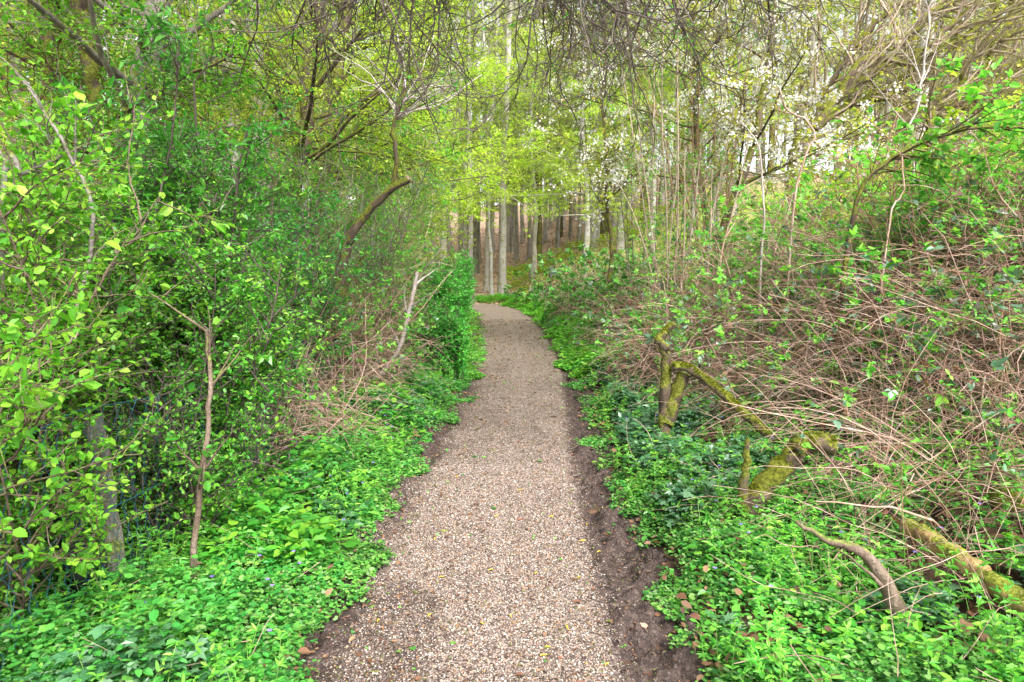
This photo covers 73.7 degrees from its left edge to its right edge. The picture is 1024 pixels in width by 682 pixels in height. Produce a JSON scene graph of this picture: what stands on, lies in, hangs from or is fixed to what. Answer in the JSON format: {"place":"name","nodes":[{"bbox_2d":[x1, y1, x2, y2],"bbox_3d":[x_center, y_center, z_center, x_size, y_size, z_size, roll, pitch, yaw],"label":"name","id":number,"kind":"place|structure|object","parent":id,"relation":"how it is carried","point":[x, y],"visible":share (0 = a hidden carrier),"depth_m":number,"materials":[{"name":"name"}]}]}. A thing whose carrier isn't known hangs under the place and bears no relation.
{"place":"outdoors","nodes":[
{"label":"outdoors","id":0,"kind":"place"},
{"bbox_2d":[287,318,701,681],"bbox_3d":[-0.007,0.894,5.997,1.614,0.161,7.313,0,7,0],"label":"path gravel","id":1,"kind":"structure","parent":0,"point":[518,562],"depth_m":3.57,"materials":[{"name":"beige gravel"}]},
{"bbox_2d":[267,303,726,681],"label":"path","id":2,"kind":"structure","parent":0,"point":[686,663],"depth_m":3.63,"materials":[{"name":"beige gravel"}]},
{"bbox_2d":[295,318,697,681],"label":"bark crumb litter","id":3,"kind":"object","parent":2,"relation":"on","point":[377,671],"visible":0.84,"depth_m":3.83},
{"bbox_2d":[7,0,1006,205],"label":"sky","id":4,"kind":"structure","parent":0,"point":[752,166],"materials":[{"name":"white"}]},
{"bbox_2d":[1,132,1023,681],"bbox_3d":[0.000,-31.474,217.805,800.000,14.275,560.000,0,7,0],"label":"ground","id":5,"kind":"structure","parent":0,"point":[991,532],"depth_m":3.98,"materials":[{"name":"brown soil"}]},
{"bbox_2d":[33,422,96,614],"bbox_3d":[-1.859,0.784,2.843,0.207,0.911,0.094,2,7,13],"label":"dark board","id":6,"kind":"object","parent":5,"relation":"on","point":[77,576],"visible":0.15,"depth_m":2.81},
{"bbox_2d":[0,101,136,497],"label":"sapling","id":7,"kind":"object","parent":5,"relation":"on","point":[25,121],"visible":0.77,"depth_m":2.83,"materials":[{"name":"green plant"}]},
{"bbox_2d":[0,36,139,577],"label":"sapling","id":8,"kind":"object","parent":5,"relation":"on","point":[81,108],"visible":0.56,"depth_m":2.82,"materials":[{"name":"brown plant"}]},
{"bbox_2d":[0,0,177,372],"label":"tree","id":9,"kind":"object","parent":5,"relation":"on","point":[49,36],"visible":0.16,"depth_m":7.12,"materials":[{"name":"green plant"}]},
{"bbox_2d":[0,57,220,569],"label":"hazel bush","id":10,"kind":"object","parent":5,"relation":"on","point":[78,216],"visible":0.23,"depth_m":3.11,"materials":[{"name":"green plant"}]},
{"bbox_2d":[0,90,248,625],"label":"hornbeam shrub","id":11,"kind":"object","parent":5,"relation":"on","point":[37,395],"visible":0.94,"depth_m":2.46,"materials":[{"name":"green plant"}]},
{"bbox_2d":[5,100,270,475],"bbox_3d":[-3.099,-0.177,3.928,2.544,2.555,2.560,5,9,37],"label":"hawthorn shrub","id":12,"kind":"object","parent":5,"relation":"on","point":[172,216],"visible":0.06,"depth_m":4.04,"materials":[{"name":"green plant"}]},
{"bbox_2d":[0,0,315,396],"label":"tree","id":13,"kind":"object","parent":5,"relation":"on","point":[101,60],"visible":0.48,"depth_m":5.85,"materials":[{"name":"green plant"}]},
{"bbox_2d":[0,0,315,380],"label":"tree","id":14,"kind":"object","parent":5,"relation":"on","point":[92,75],"visible":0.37,"depth_m":5.56,"materials":[{"name":"green plant"}]},
{"bbox_2d":[10,178,338,531],"bbox_3d":[-2.054,0.095,3.849,2.316,2.029,1.733,-4,8,-33],"label":"hawthorn shrub","id":15,"kind":"object","parent":5,"relation":"on","point":[231,325],"visible":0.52,"depth_m":3.76,"materials":[{"name":"green plant"}]},
{"bbox_2d":[35,0,322,448],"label":"privet shrub","id":16,"kind":"object","parent":5,"relation":"on","point":[218,153],"visible":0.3,"depth_m":4.13,"materials":[{"name":"green plant"}]},
{"bbox_2d":[0,303,360,675],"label":"wire fence","id":17,"kind":"object","parent":5,"relation":"on","point":[117,545],"visible":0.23,"depth_m":2.92,"materials":[{"name":"metal"}]},
{"bbox_2d":[41,330,336,571],"bbox_3d":[-1.814,0.528,3.593,1.480,1.248,1.207,5,8,36],"label":"hawthorn shrub","id":18,"kind":"object","parent":5,"relation":"on","point":[174,476],"visible":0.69,"depth_m":3.35,"materials":[{"name":"green plant"}]},
{"bbox_2d":[129,275,258,582],"bbox_3d":[-1.310,0.444,2.960,0.472,1.457,0.375,-6,9,-43],"label":"sapling","id":19,"kind":"object","parent":5,"relation":"on","point":[206,446],"visible":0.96,"depth_m":2.91,"materials":[{"name":"brown plant"}]},
{"bbox_2d":[120,0,298,205],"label":"background tree","id":20,"kind":"object","parent":5,"relation":"on","point":[223,119],"visible":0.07,"depth_m":12.99,"materials":[{"name":"green plant"}]},
{"bbox_2d":[0,354,459,681],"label":"ground ivy carpet","id":21,"kind":"object","parent":5,"relation":"on","point":[87,660],"visible":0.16,"depth_m":2.29,"materials":[{"name":"green plant"}]},
{"bbox_2d":[70,73,397,332],"bbox_3d":[-3.272,-1.328,8.260,3.741,3.764,2.517,0,7,0],"label":"spindle shrub","id":22,"kind":"object","parent":5,"relation":"on","point":[292,151],"visible":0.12,"depth_m":7.91,"materials":[{"name":"green plant"}]},
{"bbox_2d":[24,356,458,568],"bbox_3d":[-1.621,0.619,6.109,1.903,0.479,5.827,0,7,0],"label":"nettle ground cover","id":23,"kind":"object","parent":5,"relation":"on","point":[320,529],"visible":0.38,"depth_m":3.60,"materials":[{"name":"green plant"}]},
{"bbox_2d":[0,342,487,681],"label":"green ground cover","id":24,"kind":"object","parent":5,"relation":"on","point":[307,625],"visible":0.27,"depth_m":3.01,"materials":[{"name":"green plant"}]},
{"bbox_2d":[121,0,372,268],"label":"background tree","id":25,"kind":"object","parent":5,"relation":"on","point":[227,17],"visible":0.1,"depth_m":12.30,"materials":[{"name":"green plant"}]},
{"bbox_2d":[144,181,386,415],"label":"elder shrub","id":26,"kind":"object","parent":5,"relation":"on","point":[290,265],"visible":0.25,"depth_m":6.13,"materials":[{"name":"green plant"}]},
{"bbox_2d":[105,0,494,310],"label":"tree","id":27,"kind":"object","parent":5,"relation":"on","point":[305,115],"visible":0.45,"depth_m":8.23,"materials":[{"name":"green plant"}]},
{"bbox_2d":[185,272,427,496],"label":"bramble bush","id":28,"kind":"object","parent":5,"relation":"on","point":[316,407],"visible":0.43,"depth_m":5.30,"materials":[{"name":"brown plant"}]},
{"bbox_2d":[241,190,460,433],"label":"bramble bush","id":29,"kind":"object","parent":5,"relation":"on","point":[359,312],"visible":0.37,"depth_m":7.00,"materials":[{"name":"green plant"}]},
{"bbox_2d":[253,122,465,374],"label":"blackthorn shrub","id":30,"kind":"object","parent":5,"relation":"on","point":[364,254],"visible":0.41,"depth_m":7.96,"materials":[{"name":"green plant"}]},
{"bbox_2d":[250,56,472,339],"bbox_3d":[-2.431,-1.920,10.469,3.671,4.610,6.112,0,7,0],"label":"hazel bush","id":31,"kind":"object","parent":5,"relation":"on","point":[447,152],"visible":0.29,"depth_m":10.25,"materials":[{"name":"green plant"}]},
{"bbox_2d":[251,124,474,389],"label":"bramble bush","id":32,"kind":"object","parent":5,"relation":"on","point":[436,248],"visible":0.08,"depth_m":9.45,"materials":[{"name":"green plant"}]},
{"bbox_2d":[230,0,539,265],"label":"tree","id":33,"kind":"object","parent":5,"relation":"on","point":[340,71],"visible":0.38,"depth_m":11.00,"materials":[{"name":"green plant"}]},
{"bbox_2d":[243,1,534,247],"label":"tree","id":34,"kind":"object","parent":5,"relation":"on","point":[488,186],"visible":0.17,"depth_m":14.60,"materials":[{"name":"green plant"}]},
{"bbox_2d":[281,91,523,301],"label":"hazel bush","id":35,"kind":"object","parent":5,"relation":"on","point":[458,210],"visible":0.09,"depth_m":14.91,"materials":[{"name":"green plant"}]},
{"bbox_2d":[374,260,439,379],"bbox_3d":[-1.300,-0.146,7.676,0.950,1.558,0.408,0,7,0],"label":"sapling","id":36,"kind":"object","parent":5,"relation":"on","point":[410,305],"visible":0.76,"depth_m":7.62,"materials":[{"name":"beige wood"}]},
{"bbox_2d":[328,23,504,384],"bbox_3d":[-0.991,-1.308,7.026,1.711,3.985,1.669,-3,8,-27],"label":"broken tree","id":37,"kind":"object","parent":5,"relation":"on","point":[376,202],"visible":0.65,"depth_m":6.95,"materials":[{"name":"brown plant"}]},
{"bbox_2d":[281,0,569,267],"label":"beech tree","id":38,"kind":"object","parent":5,"relation":"on","point":[502,79],"visible":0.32,"depth_m":21.75,"materials":[{"name":"green plant"}]},
{"bbox_2d":[385,293,470,380],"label":"hedge bush","id":39,"kind":"object","parent":5,"relation":"on","point":[456,330],"visible":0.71,"depth_m":8.80,"materials":[{"name":"green plant"}]},
{"bbox_2d":[385,253,474,346],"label":"hedge bush","id":40,"kind":"object","parent":5,"relation":"on","point":[451,296],"visible":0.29,"depth_m":10.34,"materials":[{"name":"green plant"}]},
{"bbox_2d":[379,308,488,378],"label":"bush","id":41,"kind":"object","parent":5,"relation":"on","point":[477,342],"visible":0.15,"depth_m":12.24,"materials":[{"name":"green plant"}]},
{"bbox_2d":[415,244,476,328],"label":"hedge bush","id":42,"kind":"object","parent":5,"relation":"on","point":[466,279],"visible":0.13,"depth_m":12.95,"materials":[{"name":"green plant"}]},
{"bbox_2d":[71,0,870,184],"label":"overhanging tree","id":43,"kind":"object","parent":5,"relation":"on","point":[617,11],"visible":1,"depth_m":4.39,"materials":[{"name":"brown plant"}]},
{"bbox_2d":[430,0,528,273],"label":"background tree","id":44,"kind":"object","parent":5,"relation":"on","point":[476,242],"visible":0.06,"depth_m":32.54,"materials":[{"name":"green plant"}]},
{"bbox_2d":[423,0,538,303],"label":"tree","id":45,"kind":"object","parent":5,"relation":"on","point":[470,229],"visible":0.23,"depth_m":24.53,"materials":[{"name":"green plant"}]},
{"bbox_2d":[428,0,549,295],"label":"tree","id":46,"kind":"object","parent":5,"relation":"on","point":[491,287],"visible":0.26,"depth_m":26.14,"materials":[{"name":"green plant"}]},
{"bbox_2d":[441,0,542,291],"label":"tree","id":47,"kind":"object","parent":5,"relation":"on","point":[486,271],"visible":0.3,"depth_m":27.97,"materials":[{"name":"green plant"}]},
{"bbox_2d":[296,317,702,674],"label":"seedling weeds","id":48,"kind":"object","parent":5,"relation":"on","point":[451,642],"visible":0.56,"depth_m":3.99,"materials":[{"name":"green plant"}]},
{"bbox_2d":[449,0,555,295],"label":"tree","id":49,"kind":"object","parent":5,"relation":"on","point":[502,281],"visible":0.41,"depth_m":26.18,"materials":[{"name":"green plant"}]},
{"bbox_2d":[0,322,1023,681],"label":"upright weed","id":50,"kind":"object","parent":5,"relation":"on","point":[754,644],"depth_m":2.87,"materials":[{"name":"green plant"}]},
{"bbox_2d":[2,327,1023,681],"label":"dry twig litter","id":51,"kind":"object","parent":5,"relation":"on","point":[794,537],"visible":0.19,"depth_m":3.01,"materials":[{"name":"wood"}]},
{"bbox_2d":[425,61,613,229],"bbox_3d":[-0.838,-8.444,32.310,11.859,10.637,10.460,0,7,0],"label":"beech tree","id":52,"kind":"object","parent":5,"relation":"on","point":[519,198],"visible":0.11,"depth_m":30.94,"materials":[{"name":"green plant"}]},
{"bbox_2d":[46,316,1023,681],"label":"dead leaf litter","id":53,"kind":"object","parent":5,"relation":"on","point":[682,596],"visible":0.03,"depth_m":3.24,"materials":[{"name":"plant"}]},
{"bbox_2d":[669,361,782,445],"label":"mossy branch","id":54,"kind":"object","parent":53,"relation":"on","point":[716,388],"visible":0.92,"depth_m":5.11,"materials":[{"name":"green plant"}]},
{"bbox_2d":[899,518,1023,615],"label":"fallen log","id":55,"kind":"object","parent":53,"relation":"on","point":[992,579],"visible":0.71,"depth_m":2.84,"materials":[{"name":"green plant"}]},
{"bbox_2d":[492,0,578,211],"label":"background tree","id":56,"kind":"object","parent":5,"relation":"on","point":[517,37],"visible":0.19,"depth_m":32.93,"materials":[{"name":"green plant"}]},
{"bbox_2d":[488,1,598,270],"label":"tree","id":57,"kind":"object","parent":5,"relation":"on","point":[539,240],"visible":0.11,"depth_m":30.43,"materials":[{"name":"green plant"}]},
{"bbox_2d":[451,11,649,278],"bbox_3d":[1.015,-7.739,29.263,8.525,10.251,8.039,-3,7,-22],"label":"beech tree","id":58,"kind":"object","parent":5,"relation":"on","point":[534,242],"visible":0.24,"depth_m":28.86,"materials":[{"name":"green plant"}]},
{"bbox_2d":[464,18,688,277],"bbox_3d":[2.354,-6.267,23.950,7.591,9.774,8.091,2,7,17],"label":"beech tree","id":59,"kind":"object","parent":5,"relation":"on","point":[565,179],"visible":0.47,"depth_m":23.66,"materials":[{"name":"green plant"}]},
{"bbox_2d":[475,291,710,378],"bbox_3d":[1.044,-0.892,18.124,3.231,0.735,18.617,-1,7,-8],"label":"verge greenery","id":60,"kind":"object","parent":5,"relation":"on","point":[578,371],"visible":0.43,"depth_m":13.00,"materials":[{"name":"green plant"}]},
{"bbox_2d":[517,0,682,331],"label":"cherry tree","id":61,"kind":"object","parent":5,"relation":"on","point":[606,174],"visible":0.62,"depth_m":11.31,"materials":[{"name":"white plant"}]},
{"bbox_2d":[566,1,650,249],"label":"tree","id":62,"kind":"object","parent":5,"relation":"on","point":[592,236],"visible":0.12,"depth_m":30.41,"materials":[{"name":"plant"}]},
{"bbox_2d":[535,237,683,335],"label":"bramble bush","id":63,"kind":"object","parent":5,"relation":"on","point":[571,301],"visible":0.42,"depth_m":16.14,"materials":[{"name":"green plant"}]},
{"bbox_2d":[515,17,705,230],"bbox_3d":[4.826,-10.459,33.132,10.198,10.183,9.755,0,7,0],"label":"beech tree","id":64,"kind":"object","parent":5,"relation":"on","point":[614,219],"visible":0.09,"depth_m":32.91,"materials":[{"name":"green plant"}]},
{"bbox_2d":[569,0,671,253],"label":"tree","id":65,"kind":"object","parent":5,"relation":"on","point":[618,244],"visible":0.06,"depth_m":28.45,"materials":[{"name":"plant"}]},
{"bbox_2d":[503,212,746,311],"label":"bramble bush","id":66,"kind":"object","parent":5,"relation":"on","point":[534,295],"visible":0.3,"depth_m":21.09,"materials":[{"name":"green plant"}]},
{"bbox_2d":[579,62,716,305],"bbox_3d":[2.900,-3.319,13.666,2.697,5.688,2.490,-5,8,-35],"label":"coppice","id":67,"kind":"object","parent":5,"relation":"on","point":[640,220],"visible":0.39,"depth_m":13.82,"materials":[{"name":"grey plant"}]},
{"bbox_2d":[617,0,690,258],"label":"tree","id":68,"kind":"object","parent":5,"relation":"on","point":[656,104],"visible":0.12,"depth_m":25.27,"materials":[{"name":"plant"}]},
{"bbox_2d":[346,143,968,305],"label":"hillside leaf litter","id":69,"kind":"object","parent":5,"relation":"on","point":[816,177],"visible":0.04,"depth_m":35.14,"materials":[{"name":"brown plant"}]},
{"bbox_2d":[560,212,758,357],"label":"bramble bush","id":70,"kind":"object","parent":5,"relation":"on","point":[607,314],"visible":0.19,"depth_m":11.03,"materials":[{"name":"green plant"}]},
{"bbox_2d":[654,322,689,437],"bbox_3d":[1.245,0.412,5.365,0.286,1.131,0.144,0,7,0],"label":"forked stump","id":71,"kind":"object","parent":5,"relation":"on","point":[667,418],"visible":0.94,"depth_m":5.32,"materials":[{"name":"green plant"}]},
{"bbox_2d":[607,0,779,347],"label":"coppice","id":72,"kind":"object","parent":5,"relation":"on","point":[711,209],"visible":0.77,"depth_m":9.28,"materials":[{"name":"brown plant"}]},
{"bbox_2d":[566,0,821,261],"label":"cherry tree","id":73,"kind":"object","parent":5,"relation":"on","point":[695,126],"visible":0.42,"depth_m":12.16,"materials":[{"name":"plant"}]},
{"bbox_2d":[618,1,793,289],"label":"coppice","id":74,"kind":"object","parent":5,"relation":"on","point":[728,189],"visible":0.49,"depth_m":10.87,"materials":[{"name":"green plant"}]},
{"bbox_2d":[598,0,813,242],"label":"beech tree","id":75,"kind":"object","parent":5,"relation":"on","point":[665,81],"visible":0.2,"depth_m":25.20,"materials":[{"name":"green plant"}]},
{"bbox_2d":[582,207,848,432],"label":"bramble bush","id":76,"kind":"object","parent":5,"relation":"on","point":[680,308],"visible":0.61,"depth_m":7.27,"materials":[{"name":"green plant"}]},
{"bbox_2d":[672,0,792,245],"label":"tree","id":77,"kind":"object","parent":5,"relation":"on","point":[714,187],"visible":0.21,"depth_m":22.92,"materials":[{"name":"grey plant"}]},
{"bbox_2d":[648,179,850,357],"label":"hazel bush","id":78,"kind":"object","parent":5,"relation":"on","point":[755,266],"visible":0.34,"depth_m":7.86,"materials":[{"name":"green plant"}]},
{"bbox_2d":[604,103,903,352],"bbox_3d":[3.234,-1.357,9.329,5.102,3.365,4.980,-2,7,-17],"label":"bramble bush","id":79,"kind":"object","parent":5,"relation":"on","point":[739,228],"visible":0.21,"depth_m":8.85,"materials":[{"name":"green plant"}]},
{"bbox_2d":[740,122,772,339],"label":"dead sapling","id":80,"kind":"object","parent":5,"relation":"on","point":[764,221],"visible":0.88,"depth_m":7.27,"materials":[{"name":"beige wood"}]},
{"bbox_2d":[506,133,1023,316],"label":"slope greenery","id":81,"kind":"object","parent":5,"relation":"on","point":[561,256],"visible":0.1,"depth_m":30.02,"materials":[{"name":"green plant"}]},
{"bbox_2d":[612,236,920,468],"bbox_3d":[2.120,0.001,5.718,2.637,1.792,2.699,0,7,0],"label":"bramble bush","id":82,"kind":"object","parent":5,"relation":"on","point":[743,364],"visible":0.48,"depth_m":5.54,"materials":[{"name":"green plant"}]},
{"bbox_2d":[740,0,826,175],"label":"background tree","id":83,"kind":"object","parent":5,"relation":"on","point":[771,138],"visible":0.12,"depth_m":34.05,"materials":[{"name":"green plant"}]},
{"bbox_2d":[547,332,1023,681],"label":"round leaved ground cover","id":84,"kind":"object","parent":5,"relation":"on","point":[883,668],"visible":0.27,"depth_m":3.21,"materials":[{"name":"green plant"}]},
{"bbox_2d":[736,431,837,527],"bbox_3d":[1.500,0.829,3.815,0.561,0.689,0.180,0,7,4],"label":"sawn stump","id":85,"kind":"object","parent":5,"relation":"on","point":[763,480],"visible":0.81,"depth_m":3.76,"materials":[{"name":"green plant"}]},
{"bbox_2d":[757,84,817,354],"bbox_3d":[2.794,-1.106,6.939,0.608,2.890,0.472,0,7,0],"label":"dead sapling","id":86,"kind":"object","parent":5,"relation":"on","point":[801,168],"visible":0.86,"depth_m":6.86,"materials":[{"name":"wood"}]},
{"bbox_2d":[569,331,1023,681],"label":"tall leafy ground cover","id":87,"kind":"object","parent":5,"relation":"on","point":[917,625],"visible":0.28,"depth_m":3.12,"materials":[{"name":"green plant"}]},
{"bbox_2d":[745,0,853,171],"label":"background tree","id":88,"kind":"object","parent":5,"relation":"on","point":[812,49],"visible":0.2,"depth_m":33.40,"materials":[{"name":"green plant"}]},
{"bbox_2d":[589,296,1023,653],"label":"dark ivy carpet","id":89,"kind":"object","parent":5,"relation":"on","point":[685,493],"visible":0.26,"depth_m":4.64,"materials":[{"name":"green plant"}]},
{"bbox_2d":[650,0,968,294],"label":"cherry tree","id":90,"kind":"object","parent":5,"relation":"on","point":[757,119],"visible":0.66,"depth_m":9.68,"materials":[{"name":"white plant"}]},
{"bbox_2d":[624,86,1023,395],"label":"bramble bush","id":91,"kind":"object","parent":5,"relation":"on","point":[805,219],"visible":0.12,"depth_m":6.62,"materials":[{"name":"green plant"}]},
{"bbox_2d":[625,68,1023,324],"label":"bramble bush","id":92,"kind":"object","parent":5,"relation":"on","point":[951,111],"visible":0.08,"depth_m":9.83,"materials":[{"name":"green plant"}]},
{"bbox_2d":[634,99,1023,460],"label":"bramble bush","id":93,"kind":"object","parent":5,"relation":"on","point":[807,348],"visible":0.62,"depth_m":5.24,"materials":[{"name":"brown plant"}]},
{"bbox_2d":[649,253,1023,669],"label":"bramble bush","id":94,"kind":"object","parent":5,"relation":"on","point":[891,395],"visible":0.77,"depth_m":3.34,"materials":[{"name":"brown plant"}]},
{"bbox_2d":[795,521,911,636],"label":"broken branch","id":95,"kind":"object","parent":5,"relation":"on","point":[879,574],"visible":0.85,"depth_m":2.63,"materials":[{"name":"brown plant"}]},
{"bbox_2d":[688,165,1023,522],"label":"bramble bush","id":96,"kind":"object","parent":5,"relation":"on","point":[1010,274],"visible":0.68,"depth_m":4.30,"materials":[{"name":"brown plant"}]},
{"bbox_2d":[800,0,913,169],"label":"background tree","id":97,"kind":"object","parent":5,"relation":"on","point":[830,10],"visible":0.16,"depth_m":37.24,"materials":[{"name":"green plant"}]},
{"bbox_2d":[830,0,951,174],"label":"background tree","id":98,"kind":"object","parent":5,"relation":"on","point":[886,104],"visible":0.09,"depth_m":31.86,"materials":[{"name":"green plant"}]},
{"bbox_2d":[873,454,915,577],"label":"green shoot","id":99,"kind":"object","parent":5,"relation":"on","point":[886,469],"visible":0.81,"depth_m":3.01,"materials":[{"name":"plant"}]},
{"bbox_2d":[770,0,1023,217],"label":"leaning tree","id":100,"kind":"object","parent":5,"relation":"on","point":[1004,36],"visible":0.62,"depth_m":11.89,"materials":[{"name":"brown plant"}]},
{"bbox_2d":[868,0,935,151],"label":"tree","id":101,"kind":"object","parent":5,"relation":"on","point":[921,40],"visible":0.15,"depth_m":23.85,"materials":[{"name":"green plant"}]},
{"bbox_2d":[799,102,1023,334],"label":"elder shrub","id":102,"kind":"object","parent":5,"relation":"on","point":[996,156],"visible":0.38,"depth_m":6.02,"materials":[{"name":"green plant"}]},
{"bbox_2d":[849,0,973,291],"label":"dead sapling","id":103,"kind":"object","parent":5,"relation":"on","point":[923,73],"visible":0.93,"depth_m":6.28,"materials":[{"name":"beige wood"}]},
{"bbox_2d":[827,53,1023,403],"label":"arching branch","id":104,"kind":"object","parent":5,"relation":"on","point":[928,162],"visible":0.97,"depth_m":5.22,"materials":[{"name":"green plant"}]},
{"bbox_2d":[985,479,1023,519],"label":"rotten stump","id":105,"kind":"object","parent":5,"relation":"on","point":[1013,495],"visible":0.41,"depth_m":3.33,"materials":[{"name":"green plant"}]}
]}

